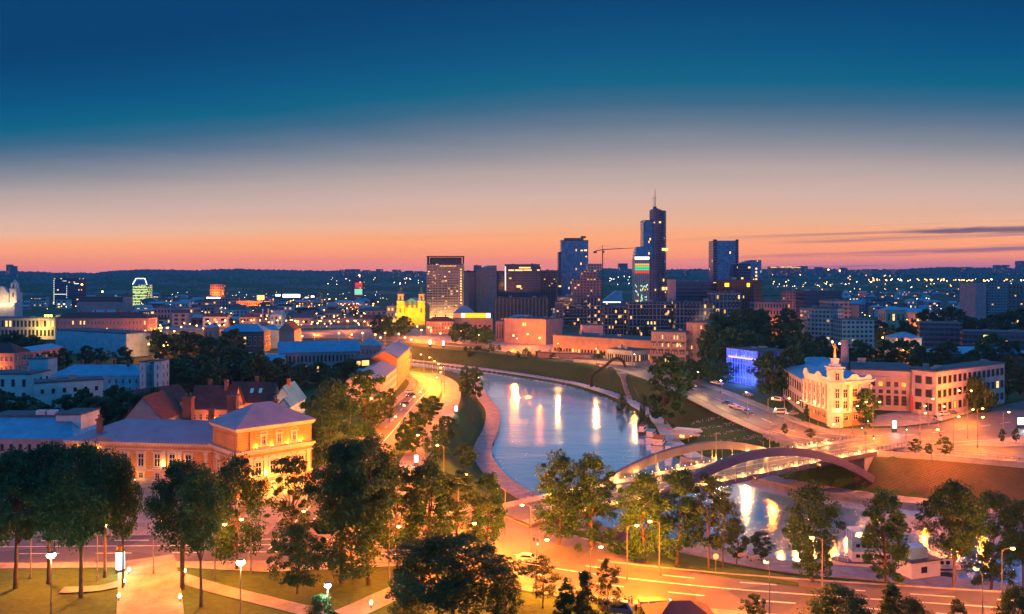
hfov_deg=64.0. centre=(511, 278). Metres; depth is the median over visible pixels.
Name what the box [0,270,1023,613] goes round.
ground
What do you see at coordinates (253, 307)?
house
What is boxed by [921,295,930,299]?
house
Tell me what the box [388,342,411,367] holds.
corner house
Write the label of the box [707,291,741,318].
apartment block
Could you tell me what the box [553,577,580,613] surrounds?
tree
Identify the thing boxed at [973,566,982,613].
street lamp
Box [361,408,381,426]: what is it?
tree
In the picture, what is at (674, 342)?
apartment house
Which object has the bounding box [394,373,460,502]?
promenade
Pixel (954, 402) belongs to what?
window
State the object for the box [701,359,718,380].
tree
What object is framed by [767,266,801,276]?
hotel block
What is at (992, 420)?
crossing
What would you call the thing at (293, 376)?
tree
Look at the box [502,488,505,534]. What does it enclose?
street lamp
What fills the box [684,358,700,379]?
tree
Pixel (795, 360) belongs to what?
tree
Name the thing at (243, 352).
tree
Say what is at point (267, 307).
house
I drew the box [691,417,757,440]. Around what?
flower bed
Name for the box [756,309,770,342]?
tree
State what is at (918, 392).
window
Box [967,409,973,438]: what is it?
street lamp
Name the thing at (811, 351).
tree
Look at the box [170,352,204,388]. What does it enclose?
tree
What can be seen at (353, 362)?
tree
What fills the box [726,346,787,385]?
blue lit building
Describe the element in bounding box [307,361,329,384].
tree
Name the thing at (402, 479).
tree
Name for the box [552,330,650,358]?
gallery
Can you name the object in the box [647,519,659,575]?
street lamp
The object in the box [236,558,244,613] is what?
street lamp
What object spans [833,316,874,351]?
office block
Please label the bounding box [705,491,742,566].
tree
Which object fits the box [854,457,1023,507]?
embankment
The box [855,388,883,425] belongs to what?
tree
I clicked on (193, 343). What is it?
tree
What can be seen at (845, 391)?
window
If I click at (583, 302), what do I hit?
apartment block
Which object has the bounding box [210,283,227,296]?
apartment tower
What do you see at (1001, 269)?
tower block
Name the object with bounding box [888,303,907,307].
house
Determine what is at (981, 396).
tree
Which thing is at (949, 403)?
window
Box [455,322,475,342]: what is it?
tree
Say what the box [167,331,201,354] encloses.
tree
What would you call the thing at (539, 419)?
river water
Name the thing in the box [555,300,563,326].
apartment block
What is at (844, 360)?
chimney tower
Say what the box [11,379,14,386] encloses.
window
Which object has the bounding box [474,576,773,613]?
pavement
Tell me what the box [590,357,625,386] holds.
sculpture
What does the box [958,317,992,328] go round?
tree
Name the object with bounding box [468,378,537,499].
quay path
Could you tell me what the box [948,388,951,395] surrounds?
window
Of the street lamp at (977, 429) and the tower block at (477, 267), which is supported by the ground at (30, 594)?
the tower block at (477, 267)
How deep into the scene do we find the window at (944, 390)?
301.70 m
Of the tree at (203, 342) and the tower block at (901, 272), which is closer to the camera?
the tree at (203, 342)
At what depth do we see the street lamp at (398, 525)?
134.87 m
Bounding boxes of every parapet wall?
[763,433,804,446]
[840,449,1023,467]
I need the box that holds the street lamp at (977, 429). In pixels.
[977,416,984,447]
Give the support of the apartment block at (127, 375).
on the ground at (30, 594)
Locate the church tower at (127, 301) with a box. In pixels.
[123,292,132,311]
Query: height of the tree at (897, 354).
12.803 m
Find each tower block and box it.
[6,264,13,275]
[10,266,17,275]
[339,270,344,276]
[345,269,350,276]
[351,269,359,276]
[362,270,370,276]
[376,269,382,276]
[392,270,400,276]
[404,271,412,277]
[414,271,423,276]
[473,265,481,270]
[618,263,627,274]
[797,266,807,274]
[814,267,822,275]
[823,268,829,275]
[839,268,846,275]
[850,271,859,275]
[862,269,878,275]
[887,270,896,275]
[897,270,905,275]
[962,267,972,273]
[993,265,1009,274]
[1015,261,1023,274]
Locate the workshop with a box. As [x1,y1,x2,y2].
[0,408,100,467]
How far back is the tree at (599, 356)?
495.91 m
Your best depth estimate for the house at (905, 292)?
2417.08 m
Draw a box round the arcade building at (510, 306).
[494,296,548,321]
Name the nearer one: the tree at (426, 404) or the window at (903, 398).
the tree at (426, 404)
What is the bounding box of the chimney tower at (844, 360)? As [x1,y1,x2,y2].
[840,340,850,370]
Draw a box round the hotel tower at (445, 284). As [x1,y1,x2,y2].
[427,256,464,318]
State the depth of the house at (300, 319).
882.18 m
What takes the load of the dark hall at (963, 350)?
on the ground at (30, 594)
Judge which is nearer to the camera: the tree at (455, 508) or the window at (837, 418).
the tree at (455, 508)
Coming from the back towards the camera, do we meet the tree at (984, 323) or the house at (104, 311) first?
the house at (104, 311)
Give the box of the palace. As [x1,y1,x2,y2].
[63,390,315,503]
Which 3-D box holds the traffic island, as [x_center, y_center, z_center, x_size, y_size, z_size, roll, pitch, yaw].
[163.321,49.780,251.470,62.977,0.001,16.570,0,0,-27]
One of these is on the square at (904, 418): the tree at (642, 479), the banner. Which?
the banner
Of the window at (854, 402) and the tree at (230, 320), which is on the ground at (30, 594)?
the tree at (230, 320)
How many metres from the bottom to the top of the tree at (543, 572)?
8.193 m
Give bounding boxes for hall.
[23,343,62,357]
[77,297,122,311]
[220,324,269,351]
[257,292,322,302]
[265,324,280,347]
[453,317,492,332]
[602,291,622,306]
[916,320,962,348]
[920,347,1023,369]
[959,329,1023,350]
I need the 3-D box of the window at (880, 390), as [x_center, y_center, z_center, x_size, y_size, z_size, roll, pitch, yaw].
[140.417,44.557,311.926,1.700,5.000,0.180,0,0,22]
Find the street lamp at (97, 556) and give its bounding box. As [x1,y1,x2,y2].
[96,523,107,580]
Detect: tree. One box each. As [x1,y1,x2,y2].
[0,331,31,343]
[0,389,16,410]
[0,395,33,411]
[0,445,65,588]
[5,441,77,583]
[11,338,38,346]
[14,394,41,409]
[21,439,130,598]
[22,402,55,409]
[23,334,47,346]
[35,351,58,356]
[48,394,82,409]
[51,347,73,367]
[67,387,99,408]
[71,446,135,577]
[76,345,95,363]
[77,396,112,417]
[88,348,112,363]
[93,398,117,424]
[102,384,127,416]
[103,459,145,587]
[107,390,138,420]
[110,346,134,363]
[122,392,150,414]
[142,456,206,588]
[146,329,167,351]
[147,387,159,393]
[149,332,176,358]
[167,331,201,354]
[168,356,198,384]
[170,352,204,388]
[173,461,225,606]
[178,368,213,392]
[182,332,203,353]
[182,335,209,352]
[191,336,226,357]
[194,354,215,382]
[198,359,226,384]
[207,336,235,359]
[208,449,272,568]
[209,364,231,384]
[215,346,242,384]
[218,332,239,353]
[222,347,248,380]
[224,328,248,347]
[229,318,235,325]
[238,354,279,381]
[241,350,270,376]
[251,365,286,386]
[259,454,316,561]
[264,523,330,593]
[267,357,293,383]
[285,370,305,388]
[286,363,316,386]
[297,307,308,312]
[298,437,376,582]
[299,377,363,467]
[302,594,335,613]
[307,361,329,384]
[311,495,405,580]
[320,370,344,383]
[322,431,402,584]
[328,361,356,383]
[333,359,363,379]
[338,369,388,419]
[346,422,384,442]
[348,308,357,315]
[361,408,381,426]
[365,402,381,423]
[367,420,375,426]
[370,315,383,335]
[373,391,387,405]
[374,461,432,568]
[377,403,391,424]
[378,320,393,336]
[380,316,400,337]
[382,396,397,422]
[382,529,532,613]
[385,388,397,404]
[385,553,438,613]
[393,317,409,336]
[394,424,411,452]
[396,316,414,332]
[399,457,456,550]
[400,411,423,430]
[401,427,428,452]
[415,396,437,426]
[422,470,492,541]
[423,395,443,415]
[423,430,450,458]
[430,416,458,441]
[447,322,463,341]
[451,443,479,468]
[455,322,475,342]
[458,365,472,395]
[467,327,482,343]
[467,367,483,399]
[467,471,507,547]
[476,326,497,343]
[484,566,525,613]
[524,554,563,607]
[530,448,586,544]
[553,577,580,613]
[561,452,617,547]
[572,570,600,613]
[573,543,581,551]
[591,558,622,613]
[596,535,611,543]
[597,352,606,358]
[606,541,624,553]
[610,469,677,561]
[616,393,630,413]
[621,536,645,562]
[628,411,636,419]
[638,393,650,426]
[641,326,648,335]
[646,352,688,423]
[649,468,706,565]
[670,365,695,391]
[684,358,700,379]
[684,472,733,567]
[693,357,715,381]
[696,324,717,359]
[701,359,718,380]
[703,313,730,352]
[705,321,726,358]
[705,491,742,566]
[709,339,733,366]
[714,361,730,381]
[716,326,741,365]
[720,362,737,382]
[721,517,749,566]
[723,308,743,346]
[731,308,754,338]
[735,330,765,346]
[737,592,766,613]
[742,308,761,341]
[746,350,788,397]
[748,531,775,561]
[755,308,772,333]
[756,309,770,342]
[759,320,790,349]
[773,307,804,340]
[777,344,804,390]
[780,424,787,433]
[781,479,846,581]
[784,321,803,354]
[796,342,822,357]
[796,581,874,613]
[798,331,815,353]
[802,404,810,420]
[804,428,815,438]
[813,335,832,356]
[824,347,840,362]
[831,345,856,361]
[849,340,868,359]
[855,342,874,361]
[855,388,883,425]
[859,488,911,583]
[866,349,884,361]
[874,319,889,340]
[874,331,878,342]
[877,327,894,345]
[877,579,902,613]
[878,339,896,361]
[882,596,934,613]
[885,348,907,362]
[890,320,916,333]
[892,337,913,362]
[906,340,921,365]
[906,438,922,452]
[908,346,935,365]
[910,308,938,324]
[910,478,991,587]
[920,351,947,366]
[922,443,932,453]
[923,347,956,364]
[934,436,953,454]
[935,316,944,320]
[937,305,969,320]
[937,339,960,361]
[947,354,974,363]
[947,598,967,613]
[949,315,978,328]
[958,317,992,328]
[959,349,982,362]
[961,489,1022,589]
[963,375,999,412]
[972,331,1008,346]
[974,318,998,329]
[974,343,1005,361]
[978,314,1018,328]
[991,582,1023,613]
[993,310,1023,329]
[997,345,1017,363]
[998,428,1006,440]
[1001,496,1023,591]
[1002,355,1020,399]
[1003,340,1023,356]
[1010,308,1023,329]
[1010,357,1023,398]
[1011,428,1019,440]
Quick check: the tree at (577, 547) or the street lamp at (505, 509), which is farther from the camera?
the street lamp at (505, 509)
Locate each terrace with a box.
[537,351,601,358]
[573,357,637,365]
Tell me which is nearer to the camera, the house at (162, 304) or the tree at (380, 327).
the tree at (380, 327)
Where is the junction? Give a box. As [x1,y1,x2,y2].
[311,511,692,571]
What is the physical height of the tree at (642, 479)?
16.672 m
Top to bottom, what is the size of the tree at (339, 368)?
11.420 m
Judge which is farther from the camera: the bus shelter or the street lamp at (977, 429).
the street lamp at (977, 429)
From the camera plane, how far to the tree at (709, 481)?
140.39 m
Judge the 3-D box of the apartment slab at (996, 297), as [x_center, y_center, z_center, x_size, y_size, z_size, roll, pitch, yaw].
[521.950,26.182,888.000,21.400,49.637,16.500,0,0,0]
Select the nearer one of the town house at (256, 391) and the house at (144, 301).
the town house at (256, 391)
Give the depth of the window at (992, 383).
324.15 m
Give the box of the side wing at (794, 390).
[783,364,816,412]
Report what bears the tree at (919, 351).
on the ground at (30, 594)
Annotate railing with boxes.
[845,446,1023,460]
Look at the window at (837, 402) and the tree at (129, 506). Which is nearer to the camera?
the tree at (129, 506)
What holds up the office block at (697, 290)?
on the ground at (30, 594)
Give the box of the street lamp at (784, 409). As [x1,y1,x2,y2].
[784,397,789,424]
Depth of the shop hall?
760.00 m
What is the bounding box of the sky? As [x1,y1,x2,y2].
[0,0,1023,272]
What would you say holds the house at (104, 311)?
on the ground at (30, 594)
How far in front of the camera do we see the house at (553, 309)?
1088.04 m
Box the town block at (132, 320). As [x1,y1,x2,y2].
[55,310,156,330]
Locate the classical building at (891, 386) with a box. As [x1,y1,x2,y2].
[850,358,911,410]
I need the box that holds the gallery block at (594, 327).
[580,322,602,333]
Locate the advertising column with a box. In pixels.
[115,544,125,572]
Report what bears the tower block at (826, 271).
on the ground at (30, 594)
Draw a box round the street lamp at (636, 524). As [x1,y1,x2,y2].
[626,523,638,580]
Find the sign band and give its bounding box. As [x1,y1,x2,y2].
[453,313,490,317]
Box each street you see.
[0,534,1021,613]
[157,322,392,334]
[268,371,441,533]
[301,328,491,344]
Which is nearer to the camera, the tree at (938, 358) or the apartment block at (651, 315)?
the tree at (938, 358)
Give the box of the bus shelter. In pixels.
[638,597,669,613]
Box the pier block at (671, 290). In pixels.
[667,279,675,329]
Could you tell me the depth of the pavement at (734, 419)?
312.48 m
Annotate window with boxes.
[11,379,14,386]
[138,453,143,466]
[154,453,159,466]
[169,454,174,466]
[185,454,191,464]
[255,461,261,476]
[257,295,263,299]
[259,336,261,345]
[262,436,265,444]
[270,459,275,473]
[270,480,275,489]
[277,433,280,441]
[283,294,299,296]
[292,431,295,439]
[355,289,361,294]
[362,360,368,365]
[835,373,839,380]
[835,388,839,398]
[835,400,839,408]
[835,416,839,422]
[843,389,847,397]
[843,401,847,408]
[852,388,856,396]
[852,400,856,407]
[878,389,882,400]
[886,390,890,402]
[894,390,898,402]
[901,390,905,403]
[915,375,921,382]
[915,388,921,396]
[915,401,921,409]
[921,567,926,572]
[925,376,931,383]
[925,389,931,397]
[925,403,931,410]
[943,376,946,383]
[943,389,946,396]
[943,402,946,410]
[948,375,951,382]
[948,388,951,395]
[948,401,951,409]
[953,374,956,381]
[953,387,956,394]
[953,400,956,408]
[963,373,966,380]
[982,370,985,377]
[991,381,994,388]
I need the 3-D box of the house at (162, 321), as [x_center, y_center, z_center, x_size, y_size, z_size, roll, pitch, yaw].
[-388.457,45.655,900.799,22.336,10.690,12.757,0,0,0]
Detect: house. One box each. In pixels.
[0,343,30,368]
[23,301,31,304]
[23,305,32,309]
[30,299,47,306]
[33,296,48,304]
[56,297,71,308]
[92,310,117,311]
[120,384,188,418]
[122,389,181,419]
[134,305,152,308]
[138,309,148,313]
[140,298,155,304]
[146,302,164,306]
[149,308,153,315]
[152,293,160,297]
[157,316,167,324]
[167,297,174,300]
[172,301,190,306]
[172,309,191,325]
[191,312,203,324]
[192,379,245,419]
[195,300,212,304]
[196,304,217,313]
[202,311,231,326]
[203,324,219,351]
[228,308,251,315]
[230,305,247,307]
[232,315,239,324]
[232,376,279,406]
[239,311,260,324]
[248,306,258,311]
[253,309,270,322]
[258,302,272,307]
[259,306,276,313]
[270,309,285,325]
[273,307,284,312]
[274,299,289,304]
[275,378,306,412]
[277,304,294,312]
[278,321,301,341]
[286,311,298,322]
[290,313,315,322]
[293,314,312,324]
[295,300,308,308]
[297,306,307,312]
[301,311,323,312]
[306,307,320,310]
[309,300,320,307]
[315,313,324,318]
[322,297,328,302]
[324,310,341,322]
[327,303,338,309]
[334,315,353,323]
[336,300,351,308]
[338,305,346,313]
[339,303,351,308]
[352,301,364,308]
[354,298,369,304]
[358,305,371,315]
[358,308,365,317]
[359,338,384,355]
[362,313,387,323]
[362,315,378,326]
[365,307,386,314]
[367,297,375,304]
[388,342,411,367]
[426,314,454,333]
[454,306,474,312]
[552,304,554,315]
[651,329,688,364]
[686,319,714,365]
[749,299,790,334]
[780,290,795,319]
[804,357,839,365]
[842,292,851,295]
[850,296,861,299]
[851,301,864,310]
[851,304,859,317]
[857,291,866,296]
[861,297,875,303]
[865,303,876,312]
[868,305,882,315]
[870,299,885,302]
[874,294,884,298]
[874,301,888,306]
[874,307,884,316]
[878,306,906,333]
[885,299,898,302]
[885,332,921,363]
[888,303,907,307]
[894,293,901,298]
[900,290,909,295]
[904,299,916,307]
[904,308,932,327]
[916,298,926,305]
[917,305,928,307]
[918,291,926,294]
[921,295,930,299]
[923,300,940,310]
[926,289,933,293]
[946,301,956,306]
[949,292,955,296]
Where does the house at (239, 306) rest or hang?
on the ground at (30, 594)
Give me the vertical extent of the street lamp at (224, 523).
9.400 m
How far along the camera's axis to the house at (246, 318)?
856.69 m
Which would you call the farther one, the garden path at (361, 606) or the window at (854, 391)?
the window at (854, 391)
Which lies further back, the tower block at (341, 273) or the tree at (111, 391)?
the tower block at (341, 273)
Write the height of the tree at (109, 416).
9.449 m
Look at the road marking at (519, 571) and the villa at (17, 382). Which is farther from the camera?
the villa at (17, 382)
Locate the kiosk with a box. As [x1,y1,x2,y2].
[641,600,713,613]
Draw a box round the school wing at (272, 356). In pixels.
[264,354,287,373]
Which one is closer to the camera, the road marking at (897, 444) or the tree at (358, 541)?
the tree at (358, 541)
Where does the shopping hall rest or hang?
on the ground at (30, 594)
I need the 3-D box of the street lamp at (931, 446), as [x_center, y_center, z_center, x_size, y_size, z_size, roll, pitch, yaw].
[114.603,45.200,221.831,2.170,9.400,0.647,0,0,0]
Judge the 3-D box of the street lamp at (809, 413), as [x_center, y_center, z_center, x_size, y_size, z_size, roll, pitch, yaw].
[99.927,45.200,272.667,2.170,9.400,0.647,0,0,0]
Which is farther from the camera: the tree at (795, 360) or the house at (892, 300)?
the house at (892, 300)
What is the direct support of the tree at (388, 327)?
on the ground at (30, 594)
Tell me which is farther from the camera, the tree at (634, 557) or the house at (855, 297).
the house at (855, 297)
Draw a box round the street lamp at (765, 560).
[764,559,769,613]
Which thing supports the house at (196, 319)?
on the ground at (30, 594)
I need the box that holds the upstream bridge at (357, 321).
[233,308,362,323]
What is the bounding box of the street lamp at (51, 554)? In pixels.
[46,551,55,613]
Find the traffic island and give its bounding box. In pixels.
[954,435,1023,446]
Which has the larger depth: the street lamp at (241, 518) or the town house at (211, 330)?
the town house at (211, 330)
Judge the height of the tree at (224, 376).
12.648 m
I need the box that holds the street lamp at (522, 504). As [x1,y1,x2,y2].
[520,503,531,552]
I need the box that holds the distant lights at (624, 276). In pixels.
[53,274,1021,326]
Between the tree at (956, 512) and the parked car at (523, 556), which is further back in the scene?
the parked car at (523, 556)
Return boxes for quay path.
[412,359,705,457]
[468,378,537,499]
[576,519,1021,590]
[680,457,1023,524]
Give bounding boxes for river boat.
[638,424,646,435]
[645,428,655,440]
[650,434,666,449]
[664,443,672,449]
[831,526,897,569]
[928,551,967,575]
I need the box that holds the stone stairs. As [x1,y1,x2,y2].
[617,372,639,401]
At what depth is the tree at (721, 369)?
387.09 m
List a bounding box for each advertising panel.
[414,454,418,465]
[454,405,457,413]
[892,420,896,432]
[1017,417,1023,427]
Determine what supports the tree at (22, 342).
on the ground at (30, 594)
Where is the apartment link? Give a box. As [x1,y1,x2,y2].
[150,361,153,386]
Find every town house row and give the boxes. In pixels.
[345,360,397,406]
[371,341,409,388]
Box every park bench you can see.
[738,552,748,558]
[749,554,759,561]
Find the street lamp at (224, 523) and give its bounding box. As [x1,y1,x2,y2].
[214,522,226,579]
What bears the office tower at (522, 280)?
on the ground at (30, 594)
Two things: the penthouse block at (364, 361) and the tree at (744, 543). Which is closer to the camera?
the tree at (744, 543)
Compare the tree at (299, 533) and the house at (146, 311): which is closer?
the tree at (299, 533)
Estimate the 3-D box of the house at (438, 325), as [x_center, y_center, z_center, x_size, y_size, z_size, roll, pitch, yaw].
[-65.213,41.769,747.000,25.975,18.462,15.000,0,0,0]
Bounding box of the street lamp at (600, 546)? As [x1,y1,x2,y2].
[589,545,603,604]
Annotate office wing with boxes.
[387,304,396,317]
[909,363,928,394]
[911,359,1004,414]
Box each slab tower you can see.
[464,271,475,312]
[476,265,496,316]
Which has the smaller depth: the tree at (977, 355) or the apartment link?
the apartment link
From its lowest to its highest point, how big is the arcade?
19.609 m
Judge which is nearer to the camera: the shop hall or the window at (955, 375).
the window at (955, 375)
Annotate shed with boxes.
[279,393,299,410]
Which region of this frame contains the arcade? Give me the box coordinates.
[237,299,272,305]
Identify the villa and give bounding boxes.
[0,366,50,403]
[33,374,103,409]
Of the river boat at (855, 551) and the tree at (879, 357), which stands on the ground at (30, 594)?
the tree at (879, 357)
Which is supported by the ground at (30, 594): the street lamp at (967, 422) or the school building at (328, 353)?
the school building at (328, 353)
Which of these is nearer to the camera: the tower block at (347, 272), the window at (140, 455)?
the window at (140, 455)
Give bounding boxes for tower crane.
[593,246,627,299]
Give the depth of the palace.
199.01 m
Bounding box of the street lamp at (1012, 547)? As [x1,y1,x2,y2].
[1001,546,1015,601]
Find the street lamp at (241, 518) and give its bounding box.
[239,517,251,572]
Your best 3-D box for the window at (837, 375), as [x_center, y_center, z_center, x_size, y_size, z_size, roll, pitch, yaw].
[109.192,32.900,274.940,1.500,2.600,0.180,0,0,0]
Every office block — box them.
[0,315,60,338]
[54,277,85,305]
[154,305,199,323]
[204,296,235,309]
[464,270,504,296]
[676,280,716,300]
[796,288,842,318]
[799,306,844,348]
[819,299,850,317]
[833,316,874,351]
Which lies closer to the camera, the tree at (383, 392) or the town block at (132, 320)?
the tree at (383, 392)
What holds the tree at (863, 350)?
on the ground at (30, 594)
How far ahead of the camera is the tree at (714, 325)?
463.19 m
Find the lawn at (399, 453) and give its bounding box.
[391,399,434,461]
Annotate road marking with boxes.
[0,544,1016,608]
[19,551,946,613]
[53,539,1013,600]
[270,376,424,548]
[311,373,431,521]
[768,430,994,444]
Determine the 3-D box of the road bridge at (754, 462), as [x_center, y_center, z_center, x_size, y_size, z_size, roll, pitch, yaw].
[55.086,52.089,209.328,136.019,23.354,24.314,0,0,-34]
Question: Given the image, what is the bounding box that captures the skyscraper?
[640,201,667,301]
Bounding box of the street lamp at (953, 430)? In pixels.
[953,416,959,447]
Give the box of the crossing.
[756,401,1023,461]
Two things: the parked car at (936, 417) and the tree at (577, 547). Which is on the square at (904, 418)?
the parked car at (936, 417)
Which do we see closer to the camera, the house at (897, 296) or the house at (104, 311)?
the house at (104, 311)
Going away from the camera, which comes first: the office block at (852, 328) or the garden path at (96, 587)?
the garden path at (96, 587)
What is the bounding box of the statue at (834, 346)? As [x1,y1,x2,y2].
[831,341,837,357]
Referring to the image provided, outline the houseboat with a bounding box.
[896,542,955,578]
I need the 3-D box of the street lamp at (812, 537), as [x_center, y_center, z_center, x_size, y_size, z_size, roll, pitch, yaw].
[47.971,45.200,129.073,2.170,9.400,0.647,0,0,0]
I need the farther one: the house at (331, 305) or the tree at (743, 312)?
the house at (331, 305)
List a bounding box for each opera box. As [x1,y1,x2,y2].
[495,318,503,340]
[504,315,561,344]
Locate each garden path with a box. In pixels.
[58,577,137,592]
[116,554,183,613]
[178,571,339,613]
[330,573,441,613]
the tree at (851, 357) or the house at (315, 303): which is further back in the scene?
the house at (315, 303)
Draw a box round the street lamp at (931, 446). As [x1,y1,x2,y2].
[931,428,939,462]
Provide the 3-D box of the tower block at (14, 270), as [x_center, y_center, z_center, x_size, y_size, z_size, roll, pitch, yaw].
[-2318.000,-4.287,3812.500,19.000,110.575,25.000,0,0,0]
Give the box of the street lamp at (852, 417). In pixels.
[852,405,858,433]
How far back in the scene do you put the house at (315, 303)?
1409.65 m
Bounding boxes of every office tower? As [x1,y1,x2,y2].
[133,278,151,305]
[351,278,363,301]
[505,263,540,296]
[632,247,654,301]
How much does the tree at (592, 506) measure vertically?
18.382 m
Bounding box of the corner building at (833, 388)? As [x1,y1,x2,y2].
[800,358,875,427]
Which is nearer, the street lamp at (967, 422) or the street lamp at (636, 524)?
the street lamp at (636, 524)
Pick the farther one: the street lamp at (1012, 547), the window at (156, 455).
the window at (156, 455)
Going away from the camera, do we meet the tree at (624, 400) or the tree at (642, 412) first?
the tree at (642, 412)
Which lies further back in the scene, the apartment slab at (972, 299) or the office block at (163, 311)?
the office block at (163, 311)
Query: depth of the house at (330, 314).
935.15 m
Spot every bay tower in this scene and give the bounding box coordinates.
[139,359,154,388]
[153,358,169,386]
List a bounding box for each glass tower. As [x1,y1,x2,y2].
[557,236,587,295]
[709,239,738,281]
[734,260,760,279]
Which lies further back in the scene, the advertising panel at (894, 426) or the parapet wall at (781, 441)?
the advertising panel at (894, 426)
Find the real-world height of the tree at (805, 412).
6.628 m
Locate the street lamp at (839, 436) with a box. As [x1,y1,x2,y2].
[832,423,839,452]
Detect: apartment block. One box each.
[51,360,139,392]
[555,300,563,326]
[557,264,601,325]
[602,306,625,334]
[626,300,670,335]
[672,298,714,329]
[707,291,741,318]
[717,277,761,321]
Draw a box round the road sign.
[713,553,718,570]
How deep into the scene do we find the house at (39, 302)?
1460.98 m
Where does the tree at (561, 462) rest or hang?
on the ground at (30, 594)
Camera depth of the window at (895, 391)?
309.84 m
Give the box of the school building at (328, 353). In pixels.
[277,340,359,374]
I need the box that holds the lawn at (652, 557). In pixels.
[610,543,798,585]
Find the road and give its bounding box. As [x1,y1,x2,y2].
[158,329,792,431]
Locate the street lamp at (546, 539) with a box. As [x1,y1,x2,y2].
[535,538,548,597]
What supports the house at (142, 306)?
on the ground at (30, 594)
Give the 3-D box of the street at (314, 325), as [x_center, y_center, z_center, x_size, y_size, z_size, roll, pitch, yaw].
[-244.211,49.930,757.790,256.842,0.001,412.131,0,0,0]
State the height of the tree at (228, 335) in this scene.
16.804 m
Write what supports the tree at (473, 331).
on the ground at (30, 594)
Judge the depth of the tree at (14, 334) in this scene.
524.93 m
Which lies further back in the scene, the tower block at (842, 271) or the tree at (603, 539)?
the tower block at (842, 271)
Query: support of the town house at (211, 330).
on the ground at (30, 594)
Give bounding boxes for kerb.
[597,559,1022,592]
[680,456,1023,519]
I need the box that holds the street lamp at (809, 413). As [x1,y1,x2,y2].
[809,400,814,428]
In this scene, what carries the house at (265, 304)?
on the ground at (30, 594)
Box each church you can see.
[0,280,22,315]
[396,286,429,323]
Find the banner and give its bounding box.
[910,396,912,412]
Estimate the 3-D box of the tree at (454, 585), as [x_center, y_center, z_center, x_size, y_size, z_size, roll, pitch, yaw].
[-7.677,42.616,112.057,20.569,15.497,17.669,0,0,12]
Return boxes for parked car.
[515,552,539,562]
[601,597,633,613]
[722,400,732,403]
[728,403,738,406]
[734,406,745,409]
[741,409,752,413]
[771,396,783,401]
[773,408,786,413]
[786,411,798,414]
[933,414,942,420]
[938,411,949,415]
[946,410,957,413]
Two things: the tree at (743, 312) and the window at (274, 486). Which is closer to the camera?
the window at (274, 486)
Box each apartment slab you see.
[960,281,985,319]
[979,280,1007,323]
[1008,283,1023,323]
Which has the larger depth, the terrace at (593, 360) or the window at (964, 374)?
the terrace at (593, 360)
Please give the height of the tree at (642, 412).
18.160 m
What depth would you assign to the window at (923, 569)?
161.45 m
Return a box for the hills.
[0,267,1023,295]
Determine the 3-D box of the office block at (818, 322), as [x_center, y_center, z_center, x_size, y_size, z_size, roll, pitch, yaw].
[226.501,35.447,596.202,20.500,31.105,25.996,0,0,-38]
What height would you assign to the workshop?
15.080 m
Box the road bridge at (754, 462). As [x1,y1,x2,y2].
[494,417,905,540]
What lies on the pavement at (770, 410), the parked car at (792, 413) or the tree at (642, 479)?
the parked car at (792, 413)
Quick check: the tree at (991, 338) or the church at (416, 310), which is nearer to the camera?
the tree at (991, 338)
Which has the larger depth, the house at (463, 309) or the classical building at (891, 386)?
the house at (463, 309)
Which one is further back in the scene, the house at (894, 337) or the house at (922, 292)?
the house at (922, 292)
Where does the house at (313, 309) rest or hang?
on the ground at (30, 594)
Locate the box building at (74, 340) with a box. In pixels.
[55,328,155,356]
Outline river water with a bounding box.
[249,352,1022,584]
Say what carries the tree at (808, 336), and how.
on the ground at (30, 594)
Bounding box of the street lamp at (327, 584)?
[323,581,331,612]
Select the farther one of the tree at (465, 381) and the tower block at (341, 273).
the tower block at (341, 273)
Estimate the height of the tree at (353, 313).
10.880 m
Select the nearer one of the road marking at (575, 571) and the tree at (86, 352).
the road marking at (575, 571)
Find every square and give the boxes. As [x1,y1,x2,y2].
[295,306,379,313]
[492,341,657,367]
[870,403,1002,425]
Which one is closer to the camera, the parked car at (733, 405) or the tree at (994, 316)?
the parked car at (733, 405)
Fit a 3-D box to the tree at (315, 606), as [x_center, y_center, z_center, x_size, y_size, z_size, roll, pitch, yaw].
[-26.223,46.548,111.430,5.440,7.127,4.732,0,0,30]
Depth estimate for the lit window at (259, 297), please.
1649.80 m
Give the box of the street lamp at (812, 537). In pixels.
[809,536,822,594]
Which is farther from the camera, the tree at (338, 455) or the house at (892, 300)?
the house at (892, 300)
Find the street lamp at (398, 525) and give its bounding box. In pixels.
[388,524,400,581]
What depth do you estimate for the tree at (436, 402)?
296.01 m
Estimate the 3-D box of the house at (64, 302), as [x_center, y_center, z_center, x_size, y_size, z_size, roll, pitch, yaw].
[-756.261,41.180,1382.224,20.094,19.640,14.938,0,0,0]
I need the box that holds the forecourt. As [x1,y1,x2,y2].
[0,482,613,571]
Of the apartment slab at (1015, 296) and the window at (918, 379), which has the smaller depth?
the window at (918, 379)
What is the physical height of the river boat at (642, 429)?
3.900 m
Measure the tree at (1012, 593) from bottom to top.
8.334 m
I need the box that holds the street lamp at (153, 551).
[153,520,158,573]
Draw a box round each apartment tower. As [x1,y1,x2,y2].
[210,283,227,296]
[541,269,556,313]
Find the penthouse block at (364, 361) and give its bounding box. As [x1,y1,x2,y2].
[346,354,371,367]
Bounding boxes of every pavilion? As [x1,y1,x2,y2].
[606,344,650,365]
[667,427,702,441]
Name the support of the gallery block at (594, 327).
on the ground at (30, 594)
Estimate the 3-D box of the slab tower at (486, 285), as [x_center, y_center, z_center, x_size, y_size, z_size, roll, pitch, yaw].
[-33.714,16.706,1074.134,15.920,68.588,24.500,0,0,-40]
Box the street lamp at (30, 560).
[30,539,31,577]
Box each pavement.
[162,330,816,444]
[179,329,860,437]
[234,377,415,548]
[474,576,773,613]

